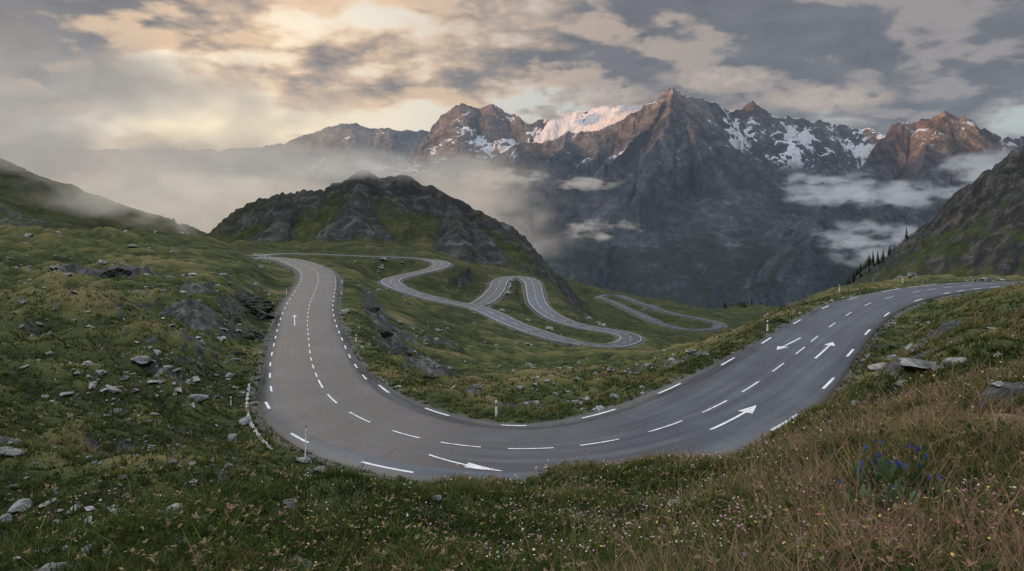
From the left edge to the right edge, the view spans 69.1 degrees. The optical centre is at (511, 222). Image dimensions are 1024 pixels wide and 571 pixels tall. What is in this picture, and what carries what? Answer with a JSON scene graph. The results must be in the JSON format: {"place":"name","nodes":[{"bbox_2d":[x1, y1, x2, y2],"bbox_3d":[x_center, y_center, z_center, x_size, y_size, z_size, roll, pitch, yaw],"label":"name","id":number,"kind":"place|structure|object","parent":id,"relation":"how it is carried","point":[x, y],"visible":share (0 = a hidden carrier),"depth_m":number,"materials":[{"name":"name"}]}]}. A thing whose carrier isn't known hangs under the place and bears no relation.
{"place":"outdoors","nodes":[
{"label":"outdoors","id":0,"kind":"place"},
{"bbox_2d":[0,123,428,232],"bbox_3d":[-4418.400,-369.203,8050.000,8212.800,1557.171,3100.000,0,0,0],"label":"fog","id":1,"kind":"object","parent":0,"point":[206,190],"depth_m":8084.43,"materials":[{"name":"white"}]},
{"bbox_2d":[250,253,642,347],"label":"road","id":2,"kind":"structure","parent":0,"point":[535,297],"depth_m":261.37,"materials":[{"name":"grey asphalt"}]},
{"bbox_2d":[0,145,1023,570],"bbox_3d":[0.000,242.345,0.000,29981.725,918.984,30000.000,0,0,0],"label":"ground","id":3,"kind":"structure","parent":0,"point":[974,229],"depth_m":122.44,"materials":[{"name":"green plant"}]},
{"bbox_2d":[0,513,12,523],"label":"boulder","id":4,"kind":"object","parent":3,"relation":"on","point":[8,516],"visible":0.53,"depth_m":10.90,"materials":[{"name":"grey stone"}]},
{"bbox_2d":[0,446,25,456],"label":"boulder","id":5,"kind":"object","parent":3,"relation":"on","point":[9,451],"visible":0.94,"depth_m":15.46,"materials":[{"name":"grey stone"}]},
{"bbox_2d":[10,438,22,444],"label":"boulder","id":6,"kind":"object","parent":3,"relation":"on","point":[16,440],"visible":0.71,"depth_m":22.58,"materials":[{"name":"grey stone"}]},
{"bbox_2d":[7,498,31,516],"bbox_3d":[-8.995,5.231,13.630,0.270,0.293,0.482,3,11,15],"label":"boulder","id":7,"kind":"object","parent":3,"relation":"on","point":[26,502],"visible":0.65,"depth_m":13.58,"materials":[{"name":"grey stone"}]},
{"bbox_2d":[17,300,26,304],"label":"boulder","id":8,"kind":"object","parent":3,"relation":"on","point":[21,302],"visible":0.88,"depth_m":61.08,"materials":[{"name":"grey stone"}]},
{"bbox_2d":[38,498,58,507],"bbox_3d":[-8.392,5.087,13.527,0.381,0.127,0.160,-4,0,-44],"label":"boulder","id":9,"kind":"object","parent":3,"relation":"on","point":[48,502],"visible":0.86,"depth_m":13.46,"materials":[{"name":"grey stone"}]},
{"bbox_2d":[36,562,73,570],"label":"boulder","id":10,"kind":"object","parent":3,"relation":"on","point":[46,567],"visible":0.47,"depth_m":5.89,"materials":[{"name":"grey stone"}]},
{"bbox_2d":[60,392,73,395],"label":"boulder","id":11,"kind":"object","parent":3,"relation":"on","point":[65,393],"visible":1,"depth_m":36.23,"materials":[{"name":"grey stone"}]},
{"bbox_2d":[66,504,82,514],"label":"boulder","id":12,"kind":"object","parent":3,"relation":"on","point":[75,507],"visible":0.37,"depth_m":13.39,"materials":[{"name":"grey stone"}]},
{"bbox_2d":[82,361,92,365],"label":"boulder","id":13,"kind":"object","parent":3,"relation":"on","point":[86,363],"visible":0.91,"depth_m":42.56,"materials":[{"name":"grey stone"}]},
{"bbox_2d":[81,544,97,555],"bbox_3d":[-3.482,2.704,6.121,0.107,0.107,0.168,-5,-1,2],"label":"boulder","id":14,"kind":"object","parent":3,"relation":"on","point":[86,547],"visible":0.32,"depth_m":6.08,"materials":[{"name":"grey stone"}]},
{"bbox_2d":[84,506,95,511],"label":"boulder","id":15,"kind":"object","parent":3,"relation":"on","point":[87,509],"visible":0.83,"depth_m":7.41,"materials":[{"name":"grey stone"}]},
{"bbox_2d":[88,381,96,388],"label":"boulder","id":16,"kind":"object","parent":3,"relation":"on","point":[92,384],"visible":1,"depth_m":37.45,"materials":[{"name":"grey stone"}]},
{"bbox_2d":[96,370,106,375],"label":"boulder","id":17,"kind":"object","parent":3,"relation":"on","point":[101,372],"visible":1,"depth_m":42.05,"materials":[{"name":"grey stone"}]},
{"bbox_2d":[106,384,120,393],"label":"boulder","id":18,"kind":"object","parent":3,"relation":"on","point":[114,390],"visible":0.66,"depth_m":40.75,"materials":[{"name":"grey stone"}]},
{"bbox_2d":[100,268,131,278],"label":"rock outcrop","id":19,"kind":"object","parent":3,"relation":"on","point":[109,273],"visible":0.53,"depth_m":90.27,"materials":[{"name":"grey stone"}]},
{"bbox_2d":[120,375,129,380],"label":"boulder","id":20,"kind":"object","parent":3,"relation":"on","point":[125,377],"visible":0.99,"depth_m":42.12,"materials":[{"name":"grey stone"}]},
{"bbox_2d":[130,356,153,366],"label":"boulder","id":21,"kind":"object","parent":3,"relation":"on","point":[141,361],"visible":1,"depth_m":47.84,"materials":[{"name":"grey stone"}]},
{"bbox_2d":[147,380,166,384],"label":"boulder","id":22,"kind":"object","parent":3,"relation":"on","point":[151,382],"visible":1,"depth_m":40.98,"materials":[{"name":"grey stone"}]},
{"bbox_2d":[155,503,180,518],"bbox_3d":[-3.251,2.721,6.942,0.346,0.151,0.296,-5,5,7],"label":"boulder","id":23,"kind":"object","parent":3,"relation":"on","point":[176,505],"visible":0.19,"depth_m":6.93,"materials":[{"name":"grey stone"}]},
{"bbox_2d":[174,387,182,394],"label":"boulder","id":24,"kind":"object","parent":3,"relation":"on","point":[177,390],"visible":0.66,"depth_m":40.97,"materials":[{"name":"grey stone"}]},
{"bbox_2d":[193,376,200,380],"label":"boulder","id":25,"kind":"object","parent":3,"relation":"on","point":[196,378],"visible":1,"depth_m":49.43,"materials":[{"name":"grey stone"}]},
{"bbox_2d":[188,394,208,402],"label":"boulder","id":26,"kind":"object","parent":3,"relation":"on","point":[197,398],"visible":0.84,"depth_m":40.35,"materials":[{"name":"grey stone"}]},
{"bbox_2d":[191,555,205,567],"bbox_3d":[-2.367,2.547,5.623,0.107,0.083,0.207,0,-7,-14],"label":"boulder","id":27,"kind":"object","parent":3,"relation":"on","point":[202,558],"visible":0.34,"depth_m":5.58,"materials":[{"name":"grey stone"}]},
{"bbox_2d":[218,469,228,478],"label":"boulder","id":28,"kind":"object","parent":3,"relation":"on","point":[222,472],"visible":0.69,"depth_m":15.41,"materials":[{"name":"grey stone"}]},
{"bbox_2d":[220,307,243,322],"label":"rock outcrop","id":29,"kind":"object","parent":3,"relation":"on","point":[234,316],"visible":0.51,"depth_m":78.82,"materials":[{"name":"grey stone"}]},
{"bbox_2d":[227,433,236,441],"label":"boulder","id":30,"kind":"object","parent":3,"relation":"on","point":[230,436],"visible":0.77,"depth_m":35.37,"materials":[{"name":"grey stone"}]},
{"bbox_2d":[227,348,246,355],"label":"rock outcrop","id":31,"kind":"object","parent":3,"relation":"on","point":[235,351],"visible":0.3,"depth_m":62.77,"materials":[{"name":"grey stone"}]},
{"bbox_2d":[231,358,242,361],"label":"boulder","id":32,"kind":"object","parent":3,"relation":"on","point":[238,359],"visible":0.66,"depth_m":59.66,"materials":[{"name":"grey stone"}]},
{"bbox_2d":[239,416,251,425],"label":"boulder","id":33,"kind":"object","parent":3,"relation":"on","point":[246,420],"visible":0.88,"depth_m":38.94,"materials":[{"name":"grey stone"}]},
{"bbox_2d":[232,325,264,339],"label":"rock outcrop","id":34,"kind":"object","parent":3,"relation":"on","point":[251,333],"visible":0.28,"depth_m":73.85,"materials":[{"name":"grey stone"}]},
{"bbox_2d":[246,401,259,405],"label":"boulder","id":35,"kind":"object","parent":3,"relation":"on","point":[253,403],"visible":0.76,"depth_m":43.73,"materials":[{"name":"grey stone"}]},
{"bbox_2d":[233,289,276,312],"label":"rock outcrop","id":36,"kind":"object","parent":3,"relation":"on","point":[247,299],"visible":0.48,"depth_m":95.83,"materials":[{"name":"grey stone"}]},
{"bbox_2d":[245,383,273,449],"bbox_3d":[-14.734,10.668,42.274,0.808,0.928,19.010,0,0,-22],"label":"drainage channel","id":37,"kind":"object","parent":3,"relation":"on","point":[251,423],"visible":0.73,"depth_m":38.36,"materials":[{"name":"stone"}]},
{"bbox_2d":[244,308,275,319],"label":"rock outcrop","id":38,"kind":"object","parent":3,"relation":"on","point":[258,314],"visible":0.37,"depth_m":90.16,"materials":[{"name":"grey stone"}]},
{"bbox_2d":[282,499,296,508],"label":"boulder","id":39,"kind":"object","parent":3,"relation":"on","point":[287,503],"visible":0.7,"depth_m":7.53,"materials":[{"name":"grey stone"}]},
{"bbox_2d":[290,556,312,569],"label":"boulder","id":40,"kind":"object","parent":3,"relation":"on","point":[302,562],"visible":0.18,"depth_m":6.21,"materials":[{"name":"grey stone"}]},
{"bbox_2d":[296,426,312,462],"bbox_3d":[-8.855,9.489,31.763,0.748,1.663,0.390,2,1,0],"label":"marker pole","id":41,"kind":"object","parent":3,"relation":"on","point":[307,460],"visible":0.82,"depth_m":31.74,"materials":[{"name":"white plastic"}]},
{"bbox_2d":[313,466,326,473],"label":"boulder","id":42,"kind":"object","parent":3,"relation":"on","point":[320,467],"visible":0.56,"depth_m":16.97,"materials":[{"name":"grey stone"}]},
{"bbox_2d":[364,304,379,313],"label":"rock outcrop","id":43,"kind":"object","parent":3,"relation":"on","point":[373,309],"visible":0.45,"depth_m":110.99,"materials":[{"name":"grey stone"}]},
{"bbox_2d":[373,324,393,336],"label":"rock outcrop","id":44,"kind":"object","parent":3,"relation":"on","point":[382,331],"visible":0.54,"depth_m":95.11,"materials":[{"name":"grey stone"}]},
{"bbox_2d":[388,348,414,356],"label":"rock outcrop","id":45,"kind":"object","parent":3,"relation":"on","point":[396,351],"visible":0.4,"depth_m":82.60,"materials":[{"name":"grey stone"}]},
{"bbox_2d":[420,375,436,379],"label":"rock outcrop","id":46,"kind":"object","parent":3,"relation":"on","point":[427,377],"visible":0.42,"depth_m":65.60,"materials":[{"name":"grey stone"}]},
{"bbox_2d":[432,495,441,501],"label":"boulder","id":47,"kind":"object","parent":3,"relation":"on","point":[439,497],"visible":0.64,"depth_m":9.33,"materials":[{"name":"grey stone"}]},
{"bbox_2d":[495,400,497,416],"bbox_3d":[-0.833,9.838,39.268,0.110,0.944,0.106,-1,1,14],"label":"delineator post","id":48,"kind":"object","parent":3,"relation":"on","point":[496,408],"visible":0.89,"depth_m":39.23,"materials":[{"name":"white plastic"}]},
{"bbox_2d":[0,327,1023,570],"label":"alpine herbs","id":49,"kind":"object","parent":3,"relation":"on","point":[512,556],"visible":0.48,"depth_m":6.02,"materials":[{"name":"green plant"}]},
{"bbox_2d":[0,226,1023,570],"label":"loose stones","id":50,"kind":"object","parent":3,"relation":"on","point":[612,394],"visible":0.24,"depth_m":68.22,"materials":[{"name":"grey stone"}]},
{"bbox_2d":[14,331,1023,570],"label":"wildflowers","id":51,"kind":"object","parent":3,"relation":"on","point":[910,503],"visible":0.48,"depth_m":5.68,"materials":[{"name":"green plant"}]},
{"bbox_2d":[572,512,587,521],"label":"boulder","id":52,"kind":"object","parent":3,"relation":"on","point":[579,514],"visible":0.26,"depth_m":9.53,"materials":[{"name":"grey stone"}]},
{"bbox_2d":[606,367,614,372],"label":"boulder","id":53,"kind":"object","parent":3,"relation":"on","point":[610,369],"visible":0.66,"depth_m":69.97,"materials":[{"name":"grey stone"}]},
{"bbox_2d":[828,446,847,460],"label":"gentian plant","id":54,"kind":"object","parent":3,"relation":"on","point":[830,452],"visible":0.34,"depth_m":6.80,"materials":[{"name":"green plant"}]},
{"bbox_2d":[841,445,876,492],"bbox_3d":[2.529,1.814,5.307,0.340,0.388,0.372,0,0,-2],"label":"gentian plant","id":55,"kind":"object","parent":3,"relation":"on","point":[860,472],"visible":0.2,"depth_m":5.35,"materials":[{"name":"green plant"}]},
{"bbox_2d":[831,479,891,515],"bbox_3d":[2.282,1.830,4.841,0.394,0.306,0.360,0,0,1],"label":"gentian plant","id":56,"kind":"object","parent":3,"relation":"on","point":[851,493],"visible":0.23,"depth_m":4.84,"materials":[{"name":"green plant"}]},
{"bbox_2d":[856,439,893,473],"bbox_3d":[2.779,1.797,5.573,0.356,0.357,0.310,0,0,-12],"label":"gentian plant","id":57,"kind":"object","parent":3,"relation":"on","point":[869,458],"visible":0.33,"depth_m":5.58,"materials":[{"name":"green plant"}]},
{"bbox_2d":[867,362,887,370],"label":"boulder","id":58,"kind":"object","parent":3,"relation":"on","point":[877,367],"visible":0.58,"depth_m":48.98,"materials":[{"name":"grey stone"}]},
{"bbox_2d":[850,452,914,493],"bbox_3d":[2.547,1.756,5.069,0.426,0.372,0.303,0,0,32],"label":"gentian plant","id":59,"kind":"object","parent":3,"relation":"on","point":[885,464],"visible":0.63,"depth_m":5.05,"materials":[{"name":"green plant"}]},
{"bbox_2d":[867,344,897,349],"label":"rock outcrop","id":60,"kind":"object","parent":3,"relation":"on","point":[890,346],"visible":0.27,"depth_m":56.70,"materials":[{"name":"grey stone"}]},
{"bbox_2d":[886,354,896,360],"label":"boulder","id":61,"kind":"object","parent":3,"relation":"on","point":[891,355],"visible":0.45,"depth_m":51.52,"materials":[{"name":"grey stone"}]},
{"bbox_2d":[863,463,929,527],"bbox_3d":[2.374,1.656,4.521,0.404,0.439,0.288,0,0,-11],"label":"gentian plant","id":62,"kind":"object","parent":3,"relation":"on","point":[913,494],"visible":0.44,"depth_m":4.53,"materials":[{"name":"green plant"}]},
{"bbox_2d":[893,380,906,386],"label":"boulder","id":63,"kind":"object","parent":3,"relation":"on","point":[898,383],"visible":0.27,"depth_m":25.74,"materials":[{"name":"grey stone"}]},
{"bbox_2d":[873,446,935,494],"bbox_3d":[2.684,1.679,5.024,0.317,0.426,0.445,0,0,-35],"label":"gentian plant","id":64,"kind":"object","parent":3,"relation":"on","point":[917,472],"visible":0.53,"depth_m":4.93,"materials":[{"name":"green plant"}]},
{"bbox_2d":[905,343,914,349],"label":"boulder","id":65,"kind":"object","parent":3,"relation":"on","point":[908,345],"visible":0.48,"depth_m":48.37,"materials":[{"name":"grey stone"}]},
{"bbox_2d":[899,357,935,371],"bbox_3d":[14.275,5.029,26.059,1.313,0.508,1.044,0,0,31],"label":"boulder","id":66,"kind":"object","parent":3,"relation":"on","point":[914,365],"visible":0.84,"depth_m":25.93,"materials":[{"name":"grey stone"}]},
{"bbox_2d":[906,444,937,472],"bbox_3d":[2.921,1.737,5.364,0.296,0.270,0.211,0,0,-32],"label":"gentian plant","id":67,"kind":"object","parent":3,"relation":"on","point":[920,461],"visible":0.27,"depth_m":5.41,"materials":[{"name":"green plant"}]},
{"bbox_2d":[929,365,943,371],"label":"boulder","id":68,"kind":"object","parent":3,"relation":"on","point":[933,367],"visible":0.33,"depth_m":25.19,"materials":[{"name":"grey stone"}]},
{"bbox_2d":[921,474,964,509],"bbox_3d":[2.690,1.720,4.668,0.258,0.347,0.362,0,0,36],"label":"gentian plant","id":69,"kind":"object","parent":3,"relation":"on","point":[939,492],"visible":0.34,"depth_m":4.69,"materials":[{"name":"green plant"}]},
{"bbox_2d":[940,357,968,367],"bbox_3d":[14.880,4.691,24.854,1.134,0.405,0.392,-7,1,37],"label":"boulder","id":70,"kind":"object","parent":3,"relation":"on","point":[948,361],"visible":0.45,"depth_m":24.88,"materials":[{"name":"grey stone"}]},
{"bbox_2d":[991,413,1017,423],"bbox_3d":[7.226,2.899,10.805,0.574,0.269,0.268,0,0,-3],"label":"boulder","id":71,"kind":"object","parent":3,"relation":"on","point":[1005,415],"visible":0.06,"depth_m":10.76,"materials":[{"name":"grey stone"}]},
{"bbox_2d":[0,0,1023,151],"label":"sky","id":72,"kind":"structure","parent":0,"point":[218,75],"materials":[{"name":"grey"}]},
{"bbox_2d":[379,87,885,308],"bbox_3d":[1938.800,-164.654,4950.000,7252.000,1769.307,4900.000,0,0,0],"label":"mountain","id":73,"kind":"structure","parent":0,"point":[671,194],"depth_m":4547.51,"materials":[{"name":"grey stone"}]},
{"bbox_2d":[252,257,1023,482],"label":"road","id":74,"kind":"structure","parent":0,"point":[331,392],"depth_m":41.24,"materials":[{"name":"grey asphalt"}]},
{"bbox_2d":[596,294,724,330],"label":"road","id":75,"kind":"structure","parent":0,"point":[719,325],"depth_m":622.78,"materials":[{"name":"grey asphalt"}]},
{"bbox_2d":[732,111,1023,306],"bbox_3d":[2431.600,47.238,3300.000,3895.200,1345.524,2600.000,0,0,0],"label":"mountain","id":76,"kind":"structure","parent":0,"point":[912,176],"depth_m":3211.03,"materials":[{"name":"grey stone"}]}
]}

